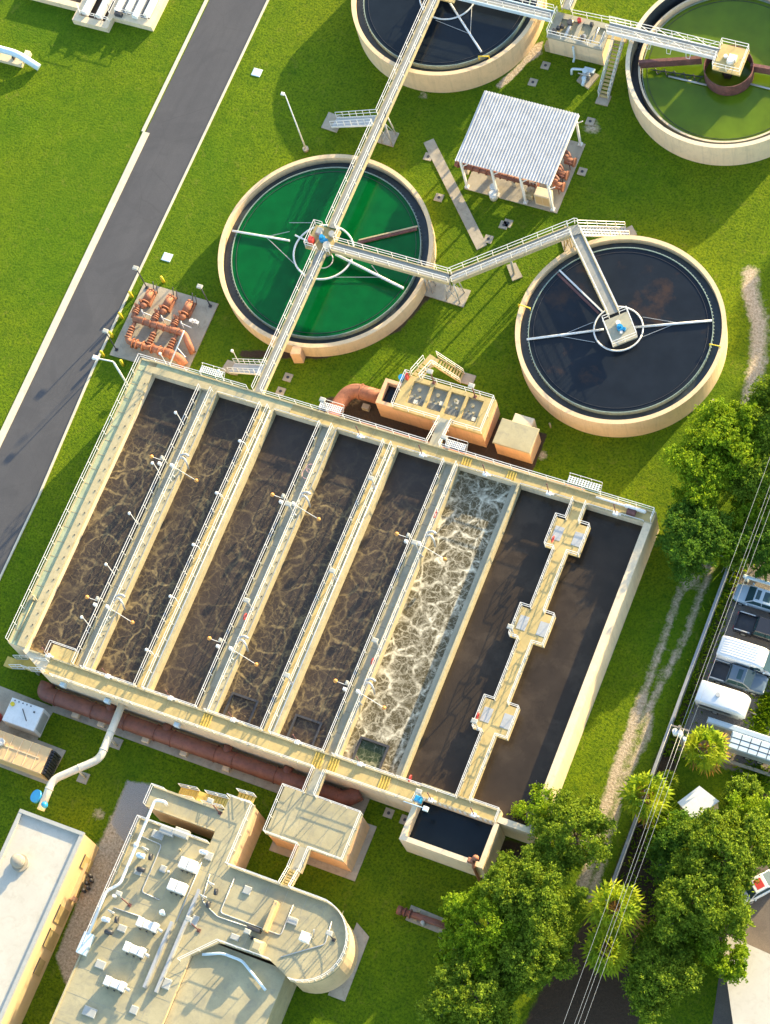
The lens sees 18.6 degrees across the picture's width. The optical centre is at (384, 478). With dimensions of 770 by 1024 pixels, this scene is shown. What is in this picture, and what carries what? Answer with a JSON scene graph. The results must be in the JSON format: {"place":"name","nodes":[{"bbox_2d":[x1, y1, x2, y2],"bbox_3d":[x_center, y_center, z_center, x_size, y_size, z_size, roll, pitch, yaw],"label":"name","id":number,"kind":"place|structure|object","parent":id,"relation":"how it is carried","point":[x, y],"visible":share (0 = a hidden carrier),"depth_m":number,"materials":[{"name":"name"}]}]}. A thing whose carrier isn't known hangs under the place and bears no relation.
{"place":"outdoors","nodes":[
{"label":"outdoors","id":0,"kind":"place"},
{"bbox_2d":[0,809,98,1023],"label":"workshop building","id":1,"kind":"structure","parent":0,"point":[46,864],"depth_m":206.26,"materials":[{"name":"concrete"}]},
{"bbox_2d":[42,928,58,951],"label":"window","id":2,"kind":"structure","parent":1,"relation":"in","point":[51,938],"depth_m":206.90,"materials":[{"name":"glass"}]},
{"bbox_2d":[0,0,265,573],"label":"access road","id":3,"kind":"structure","parent":0,"point":[178,124],"depth_m":235.96,"materials":[{"name":"asphalt"}]},
{"bbox_2d":[0,0,769,1023],"bbox_3d":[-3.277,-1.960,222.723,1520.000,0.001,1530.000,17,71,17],"label":"ground","id":4,"kind":"structure","parent":0,"point":[76,108],"depth_m":227.00,"materials":[{"name":"plant"}]},
{"bbox_2d":[0,46,40,70],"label":"intake pipe","id":5,"kind":"object","parent":4,"relation":"on","point":[11,56],"visible":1,"depth_m":246.46,"materials":[{"name":"metal"}]},
{"bbox_2d":[0,686,65,783],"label":"concrete slab","id":6,"kind":"structure","parent":4,"relation":"on","point":[6,695],"depth_m":217.57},
{"bbox_2d":[2,697,49,736],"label":"storage container","id":7,"kind":"object","parent":6,"relation":"on","point":[26,717],"visible":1,"depth_m":215.77,"materials":[{"name":"metal"}]},
{"bbox_2d":[0,730,60,780],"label":"generator housing","id":8,"kind":"object","parent":6,"relation":"on","point":[29,757],"visible":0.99,"depth_m":213.79,"materials":[{"name":"beige metal"}]},
{"bbox_2d":[30,703,124,810],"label":"transfer pipe","id":9,"kind":"object","parent":4,"relation":"on","point":[40,798],"visible":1,"depth_m":211.35,"materials":[{"name":"white metal"}]},
{"bbox_2d":[34,0,168,32],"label":"filter tank","id":10,"kind":"object","parent":4,"relation":"on","point":[103,15],"visible":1,"depth_m":246.78,"materials":[{"name":"concrete"}]},
{"bbox_2d":[0,0,268,579],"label":"kerb","id":11,"kind":"structure","parent":4,"relation":"on","point":[71,289],"depth_m":235.88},
{"bbox_2d":[110,283,218,370],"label":"concrete slab","id":12,"kind":"structure","parent":4,"relation":"on","point":[203,313],"depth_m":231.51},
{"bbox_2d":[131,282,157,317],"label":"booster pump","id":13,"kind":"object","parent":12,"relation":"on","point":[147,300],"visible":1,"depth_m":231.96,"materials":[{"name":"metal"}]},
{"bbox_2d":[124,316,195,367],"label":"pipe manifold","id":14,"kind":"object","parent":12,"relation":"on","point":[150,346],"visible":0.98,"depth_m":230.07,"materials":[{"name":"metal"}]},
{"bbox_2d":[151,287,177,323],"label":"booster pump","id":15,"kind":"object","parent":12,"relation":"on","point":[166,306],"visible":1,"depth_m":231.33,"materials":[{"name":"metal"}]},
{"bbox_2d":[170,293,196,329],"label":"booster pump","id":16,"kind":"object","parent":12,"relation":"on","point":[187,309],"visible":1,"depth_m":230.70,"materials":[{"name":"metal"}]},
{"bbox_2d":[50,783,357,1023],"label":"control building","id":17,"kind":"structure","parent":4,"relation":"on","point":[176,977],"depth_m":201.58,"materials":[{"name":"white paint"}]},
{"bbox_2d":[103,975,130,993],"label":"air conditioner","id":18,"kind":"object","parent":17,"relation":"on","point":[112,982],"visible":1,"depth_m":200.38,"materials":[{"name":"metal"}]},
{"bbox_2d":[76,799,167,955],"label":"vent pipe","id":19,"kind":"object","parent":17,"relation":"on","point":[83,949],"visible":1,"depth_m":203.56,"materials":[{"name":"metal"}]},
{"bbox_2d":[122,941,149,959],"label":"air conditioner","id":20,"kind":"object","parent":17,"relation":"on","point":[129,947],"visible":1,"depth_m":201.28,"materials":[{"name":"metal"}]},
{"bbox_2d":[135,916,162,934],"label":"air conditioner","id":21,"kind":"object","parent":17,"relation":"on","point":[144,923],"visible":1,"depth_m":201.95,"materials":[{"name":"metal"}]},
{"bbox_2d":[166,878,188,897],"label":"air conditioner","id":22,"kind":"object","parent":17,"relation":"on","point":[177,887],"visible":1,"depth_m":202.70,"materials":[{"name":"metal"}]},
{"bbox_2d":[178,856,199,874],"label":"air conditioner","id":23,"kind":"object","parent":17,"relation":"on","point":[188,865],"visible":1,"depth_m":203.32,"materials":[{"name":"metal"}]},
{"bbox_2d":[202,952,266,990],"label":"process pipe","id":24,"kind":"object","parent":17,"relation":"attached to","point":[242,962],"visible":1,"depth_m":200.37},
{"bbox_2d":[262,900,279,932],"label":"roof screen","id":25,"kind":"object","parent":17,"relation":"on","point":[271,916],"visible":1,"depth_m":200.50,"materials":[{"name":"beige metal"}]},
{"bbox_2d":[50,690,369,814],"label":"concrete slab","id":26,"kind":"structure","parent":4,"relation":"on","point":[361,806],"depth_m":213.34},
{"bbox_2d":[37,680,363,805],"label":"air pipe","id":27,"kind":"object","parent":26,"relation":"on","point":[227,757],"visible":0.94,"depth_m":212.07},
{"bbox_2d":[269,824,376,880],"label":"concrete slab","id":28,"kind":"structure","parent":4,"relation":"on","point":[338,871],"depth_m":207.34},
{"bbox_2d":[263,783,369,871],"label":"pump house","id":29,"kind":"structure","parent":28,"relation":"on","point":[329,832],"depth_m":204.73,"materials":[{"name":"grey concrete"}]},
{"bbox_2d":[278,842,311,887],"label":"gangway","id":30,"kind":"object","parent":29,"relation":"attached to","point":[299,861],"visible":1,"depth_m":203.21,"materials":[{"name":"grey concrete"}]},
{"bbox_2d":[218,154,435,356],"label":"clarifier","id":31,"kind":"object","parent":4,"relation":"on","point":[397,313],"visible":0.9,"depth_m":229.39,"materials":[{"name":"concrete"}]},
{"bbox_2d":[232,168,419,336],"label":"water","id":32,"kind":"structure","parent":31,"relation":"in","point":[269,273],"depth_m":230.41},
{"bbox_2d":[3,353,658,843],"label":"aeration basin","id":33,"kind":"object","parent":4,"relation":"on","point":[205,719],"visible":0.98,"depth_m":213.32,"materials":[{"name":"concrete"}]},
{"bbox_2d":[30,378,199,664],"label":"water","id":34,"kind":"structure","parent":33,"relation":"in","point":[111,522],"depth_m":220.76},
{"bbox_2d":[95,397,258,684],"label":"water","id":35,"kind":"structure","parent":33,"relation":"in","point":[147,603],"depth_m":218.72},
{"bbox_2d":[154,415,318,706],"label":"water","id":36,"kind":"structure","parent":33,"relation":"in","point":[194,651],"depth_m":216.91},
{"bbox_2d":[219,434,381,728],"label":"water","id":37,"kind":"structure","parent":33,"relation":"in","point":[288,604],"depth_m":215.09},
{"bbox_2d":[302,765,326,797],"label":"gangway","id":38,"kind":"object","parent":33,"relation":"attached to","point":[316,782],"visible":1,"depth_m":205.94,"materials":[{"name":"grey concrete"}]},
{"bbox_2d":[279,452,442,750],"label":"water","id":39,"kind":"structure","parent":33,"relation":"in","point":[360,599],"depth_m":213.29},
{"bbox_2d":[354,739,385,769],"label":"water","id":40,"kind":"structure","parent":33,"relation":"in","point":[370,753],"depth_m":207.30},
{"bbox_2d":[343,471,510,774],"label":"water","id":41,"kind":"structure","parent":33,"relation":"in","point":[419,640],"depth_m":211.53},
{"bbox_2d":[406,490,570,794],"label":"water","id":42,"kind":"structure","parent":33,"relation":"in","point":[451,734],"depth_m":209.69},
{"bbox_2d":[473,509,642,824],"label":"water","id":43,"kind":"structure","parent":33,"relation":"in","point":[549,685],"depth_m":207.84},
{"bbox_2d":[226,0,439,393],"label":"walkway bridge","id":44,"kind":"structure","parent":4,"relation":"on","point":[267,369],"depth_m":229.45,"materials":[{"name":"white paint"}]},
{"bbox_2d":[328,923,368,1000],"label":"concrete slab","id":45,"kind":"structure","parent":4,"relation":"on","point":[342,990],"depth_m":203.22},
{"bbox_2d":[326,384,379,416],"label":"air pipe","id":46,"kind":"object","parent":4,"relation":"on","point":[345,396],"visible":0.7,"depth_m":223.27,"materials":[{"name":"metal"}]},
{"bbox_2d":[405,905,442,932],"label":"concrete slab","id":47,"kind":"structure","parent":4,"relation":"on","point":[427,925],"depth_m":203.90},
{"bbox_2d":[396,905,445,930],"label":"pipe fitting","id":48,"kind":"object","parent":47,"relation":"on","point":[415,916],"visible":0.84,"depth_m":203.33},
{"bbox_2d":[375,351,499,447],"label":"valve chamber","id":49,"kind":"object","parent":4,"relation":"on","point":[438,410],"visible":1,"depth_m":220.33,"materials":[{"name":"concrete"}]},
{"bbox_2d":[424,281,470,306],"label":"concrete slab","id":50,"kind":"structure","parent":4,"relation":"on","point":[438,289],"depth_m":227.76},
{"bbox_2d":[351,0,546,92],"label":"clarifier","id":51,"kind":"object","parent":4,"relation":"on","point":[512,50],"visible":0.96,"depth_m":235.83,"materials":[{"name":"concrete"}]},
{"bbox_2d":[364,0,528,65],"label":"water","id":52,"kind":"structure","parent":51,"relation":"in","point":[393,21],"depth_m":236.60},
{"bbox_2d":[459,0,554,21],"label":"walkway bridge","id":53,"kind":"structure","parent":51,"relation":"on","point":[528,10],"depth_m":234.73,"materials":[{"name":"white paint"}]},
{"bbox_2d":[399,799,504,878],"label":"effluent basin","id":54,"kind":"object","parent":4,"relation":"on","point":[495,841],"visible":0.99,"depth_m":202.81,"materials":[{"name":"white paint"}]},
{"bbox_2d":[410,801,492,861],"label":"water","id":55,"kind":"structure","parent":54,"relation":"in","point":[451,831],"depth_m":203.70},
{"bbox_2d":[424,138,486,249],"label":"concrete slab","id":56,"kind":"structure","parent":4,"relation":"on","point":[455,194],"depth_m":232.08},
{"bbox_2d":[433,914,484,965],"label":"broadleaf tree","id":57,"kind":"object","parent":4,"relation":"on","point":[446,942],"visible":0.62,"depth_m":198.40,"materials":[{"name":"green plant"}]},
{"bbox_2d":[414,946,519,1023],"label":"broadleaf tree","id":58,"kind":"object","parent":4,"relation":"on","point":[466,1006],"visible":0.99,"depth_m":194.86,"materials":[{"name":"green plant"}]},
{"bbox_2d":[329,218,629,317],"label":"walkway bridge","id":59,"kind":"structure","parent":4,"relation":"on","point":[576,235],"depth_m":223.76,"materials":[{"name":"white paint"}]},
{"bbox_2d":[438,883,524,990],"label":"broadleaf tree","id":60,"kind":"object","parent":4,"relation":"on","point":[465,909],"visible":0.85,"depth_m":196.23,"materials":[{"name":"green plant"}]},
{"bbox_2d":[492,413,540,463],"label":"equipment hut","id":61,"kind":"object","parent":4,"relation":"on","point":[517,437],"visible":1,"depth_m":217.96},
{"bbox_2d":[475,842,565,941],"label":"broadleaf tree","id":62,"kind":"object","parent":4,"relation":"on","point":[500,874],"visible":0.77,"depth_m":196.93,"materials":[{"name":"green plant"}]},
{"bbox_2d":[465,140,585,212],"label":"concrete slab","id":63,"kind":"structure","parent":4,"relation":"on","point":[479,183],"depth_m":231.24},
{"bbox_2d":[454,161,539,189],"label":"pipe manifold","id":64,"kind":"object","parent":63,"relation":"on","point":[514,180],"visible":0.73,"depth_m":230.74,"materials":[{"name":"metal"}]},
{"bbox_2d":[455,90,582,211],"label":"pump shelter","id":65,"kind":"object","parent":63,"relation":"on","point":[519,138],"visible":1,"depth_m":227.62,"materials":[{"name":"white paint"}]},
{"bbox_2d":[534,187,553,207],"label":"equipment cabinet","id":66,"kind":"object","parent":63,"relation":"on","point":[541,196],"visible":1,"depth_m":228.50,"materials":[{"name":"beige metal"}]},
{"bbox_2d":[507,780,555,825],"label":"broadleaf tree","id":67,"kind":"object","parent":4,"relation":"on","point":[522,808],"visible":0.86,"depth_m":201.81,"materials":[{"name":"green plant"}]},
{"bbox_2d":[496,925,580,1005],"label":"broadleaf tree","id":68,"kind":"object","parent":4,"relation":"on","point":[524,970],"visible":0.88,"depth_m":194.48,"materials":[{"name":"green plant"}]},
{"bbox_2d":[492,869,589,962],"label":"broadleaf tree","id":69,"kind":"object","parent":4,"relation":"on","point":[556,921],"visible":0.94,"depth_m":195.38,"materials":[{"name":"green plant"}]},
{"bbox_2d":[520,788,620,877],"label":"broadleaf tree","id":70,"kind":"object","parent":4,"relation":"on","point":[590,824],"visible":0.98,"depth_m":198.14,"materials":[{"name":"green plant"}]},
{"bbox_2d":[546,6,630,99],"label":"pump box","id":71,"kind":"object","parent":4,"relation":"on","point":[580,38],"visible":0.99,"depth_m":233.73,"materials":[{"name":"grey concrete"}]},
{"bbox_2d":[580,926,633,979],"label":"fan palm","id":72,"kind":"object","parent":4,"relation":"on","point":[612,966],"visible":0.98,"depth_m":194.47,"materials":[{"name":"green plant"}]},
{"bbox_2d":[581,878,648,940],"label":"fan palm","id":73,"kind":"object","parent":4,"relation":"on","point":[598,904],"visible":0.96,"depth_m":194.78,"materials":[{"name":"green plant"}]},
{"bbox_2d":[515,235,727,436],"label":"clarifier","id":74,"kind":"object","parent":4,"relation":"on","point":[697,388],"visible":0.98,"depth_m":219.17,"materials":[{"name":"concrete"}]},
{"bbox_2d":[529,248,712,411],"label":"water","id":75,"kind":"structure","parent":74,"relation":"in","point":[644,370],"depth_m":220.00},
{"bbox_2d":[617,770,674,827],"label":"fan palm","id":76,"kind":"object","parent":4,"relation":"on","point":[629,794],"visible":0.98,"depth_m":199.70,"materials":[{"name":"green plant"}]},
{"bbox_2d":[637,808,683,846],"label":"broadleaf tree","id":77,"kind":"object","parent":4,"relation":"on","point":[666,817],"visible":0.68,"depth_m":201.09,"materials":[{"name":"green plant"}]},
{"bbox_2d":[618,935,705,1023],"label":"broadleaf tree","id":78,"kind":"object","parent":4,"relation":"on","point":[660,984],"visible":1,"depth_m":193.16,"materials":[{"name":"green plant"}]},
{"bbox_2d":[634,901,700,965],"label":"broadleaf tree","id":79,"kind":"object","parent":4,"relation":"on","point":[648,931],"visible":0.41,"depth_m":196.14,"materials":[{"name":"green plant"}]},
{"bbox_2d":[655,769,679,795],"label":"fan palm","id":80,"kind":"object","parent":4,"relation":"on","point":[674,782],"visible":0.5,"depth_m":203.24,"materials":[{"name":"green plant"}]},
{"bbox_2d":[605,566,730,902],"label":"boundary wall","id":81,"kind":"structure","parent":4,"relation":"on","point":[657,762],"depth_m":206.62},
{"bbox_2d":[642,807,722,890],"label":"broadleaf tree","id":82,"kind":"object","parent":4,"relation":"on","point":[666,843],"visible":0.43,"depth_m":198.63,"materials":[{"name":"green plant"}]},
{"bbox_2d":[605,566,769,926],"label":"weeds","id":83,"kind":"object","parent":4,"relation":"on","point":[763,718],"visible":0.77,"depth_m":206.22,"materials":[{"name":"green plant"}]},
{"bbox_2d":[625,0,769,165],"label":"clarifier","id":84,"kind":"object","parent":4,"relation":"on","point":[730,61],"visible":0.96,"depth_m":228.88,"materials":[{"name":"concrete"}]},
{"bbox_2d":[605,16,719,59],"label":"walkway bridge","id":85,"kind":"structure","parent":84,"relation":"on","point":[684,45],"depth_m":230.24,"materials":[{"name":"white paint"}]},
{"bbox_2d":[643,0,769,140],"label":"water","id":86,"kind":"structure","parent":84,"relation":"in","point":[701,110],"depth_m":230.78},
{"bbox_2d":[659,440,737,521],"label":"broadleaf tree","id":87,"kind":"object","parent":4,"relation":"on","point":[686,461],"visible":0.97,"depth_m":209.86,"materials":[{"name":"green plant"}]},
{"bbox_2d":[678,786,718,817],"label":"garden shed","id":88,"kind":"structure","parent":4,"relation":"on","point":[696,799],"depth_m":201.70,"materials":[{"name":"white paint"}]},
{"bbox_2d":[654,497,744,588],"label":"broadleaf tree","id":89,"kind":"object","parent":4,"relation":"on","point":[679,541],"visible":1,"depth_m":208.06,"materials":[{"name":"green plant"}]},
{"bbox_2d":[651,842,756,948],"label":"broadleaf tree","id":90,"kind":"object","parent":4,"relation":"on","point":[679,908],"visible":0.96,"depth_m":193.45,"materials":[{"name":"green plant"}]},
{"bbox_2d":[679,724,731,777],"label":"fan palm","id":91,"kind":"object","parent":4,"relation":"on","point":[717,754],"visible":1,"depth_m":201.97,"materials":[{"name":"green plant"}]},
{"bbox_2d":[692,522,736,579],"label":"broadleaf tree","id":92,"kind":"object","parent":4,"relation":"on","point":[726,554],"visible":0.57,"depth_m":208.79,"materials":[{"name":"green plant"}]},
{"bbox_2d":[683,904,754,985],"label":"broadleaf tree","id":93,"kind":"object","parent":4,"relation":"on","point":[728,968],"visible":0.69,"depth_m":193.89,"materials":[{"name":"green plant"}]},
{"bbox_2d":[671,805,769,905],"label":"broadleaf tree","id":94,"kind":"object","parent":4,"relation":"on","point":[726,835],"visible":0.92,"depth_m":195.10,"materials":[{"name":"green plant"}]},
{"bbox_2d":[695,680,755,719],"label":"camper trailer","id":95,"kind":"object","parent":4,"relation":"on","point":[716,699],"visible":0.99,"depth_m":204.82,"materials":[{"name":"white paint"}]},
{"bbox_2d":[682,394,769,483],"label":"broadleaf tree","id":96,"kind":"object","parent":4,"relation":"on","point":[717,424],"visible":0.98,"depth_m":210.51,"materials":[{"name":"green plant"}]},
{"bbox_2d":[717,530,752,581],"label":"broadleaf tree","id":97,"kind":"object","parent":4,"relation":"on","point":[737,561],"visible":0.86,"depth_m":208.99,"materials":[{"name":"green plant"}]},
{"bbox_2d":[706,717,769,764],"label":"glazed trailer","id":98,"kind":"object","parent":4,"relation":"on","point":[747,744],"visible":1,"depth_m":203.45,"materials":[{"name":"silver metal"}]},
{"bbox_2d":[708,658,767,695],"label":"parked pickup","id":99,"kind":"object","parent":4,"relation":"on","point":[752,682],"visible":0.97,"depth_m":206.40,"materials":[{"name":"metal"}]},
{"bbox_2d":[720,772,764,811],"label":"broadleaf tree","id":100,"kind":"object","parent":4,"relation":"on","point":[749,784],"visible":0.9,"depth_m":200.90,"materials":[{"name":"green plant"}]},
{"bbox_2d":[716,635,769,678],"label":"parked van","id":101,"kind":"object","parent":4,"relation":"on","point":[744,654],"visible":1,"depth_m":206.37,"materials":[{"name":"white paint"}]},
{"bbox_2d":[720,433,769,507],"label":"broadleaf tree","id":102,"kind":"object","parent":4,"relation":"on","point":[750,481],"visible":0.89,"depth_m":209.43,"materials":[{"name":"green plant"}]},
{"bbox_2d":[722,493,769,543],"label":"broadleaf tree","id":103,"kind":"object","parent":4,"relation":"on","point":[741,510],"visible":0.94,"depth_m":209.95,"materials":[{"name":"green plant"}]},
{"bbox_2d":[723,789,769,849],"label":"broadleaf tree","id":104,"kind":"object","parent":4,"relation":"on","point":[751,802],"visible":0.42,"depth_m":199.00,"materials":[{"name":"green plant"}]},
{"bbox_2d":[732,610,769,642],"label":"parked pickup","id":105,"kind":"object","parent":4,"relation":"on","point":[746,624],"visible":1,"depth_m":208.50,"materials":[{"name":"black paint"}]},
{"bbox_2d":[733,583,769,613],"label":"parked car","id":106,"kind":"object","parent":4,"relation":"on","point":[754,597],"visible":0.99,"depth_m":209.25,"materials":[{"name":"silver metal"}]},
{"bbox_2d":[735,518,769,581],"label":"broadleaf tree","id":107,"kind":"object","parent":4,"relation":"on","point":[761,554],"visible":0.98,"depth_m":208.50,"materials":[{"name":"green plant"}]},
{"bbox_2d":[740,374,769,457],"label":"broadleaf tree","id":108,"kind":"object","parent":4,"relation":"on","point":[762,390],"visible":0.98,"depth_m":211.38,"materials":[{"name":"green plant"}]},
{"bbox_2d":[712,866,769,1023],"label":"driveway","id":109,"kind":"structure","parent":0,"point":[758,937],"depth_m":198.49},
{"bbox_2d":[725,935,769,1023],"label":"white carport","id":110,"kind":"object","parent":109,"relation":"on","point":[750,1002],"visible":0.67,"depth_m":194.74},
{"bbox_2d":[742,869,769,904],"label":"parked car","id":111,"kind":"object","parent":109,"relation":"on","point":[761,889],"visible":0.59,"depth_m":198.94,"materials":[{"name":"white paint"}]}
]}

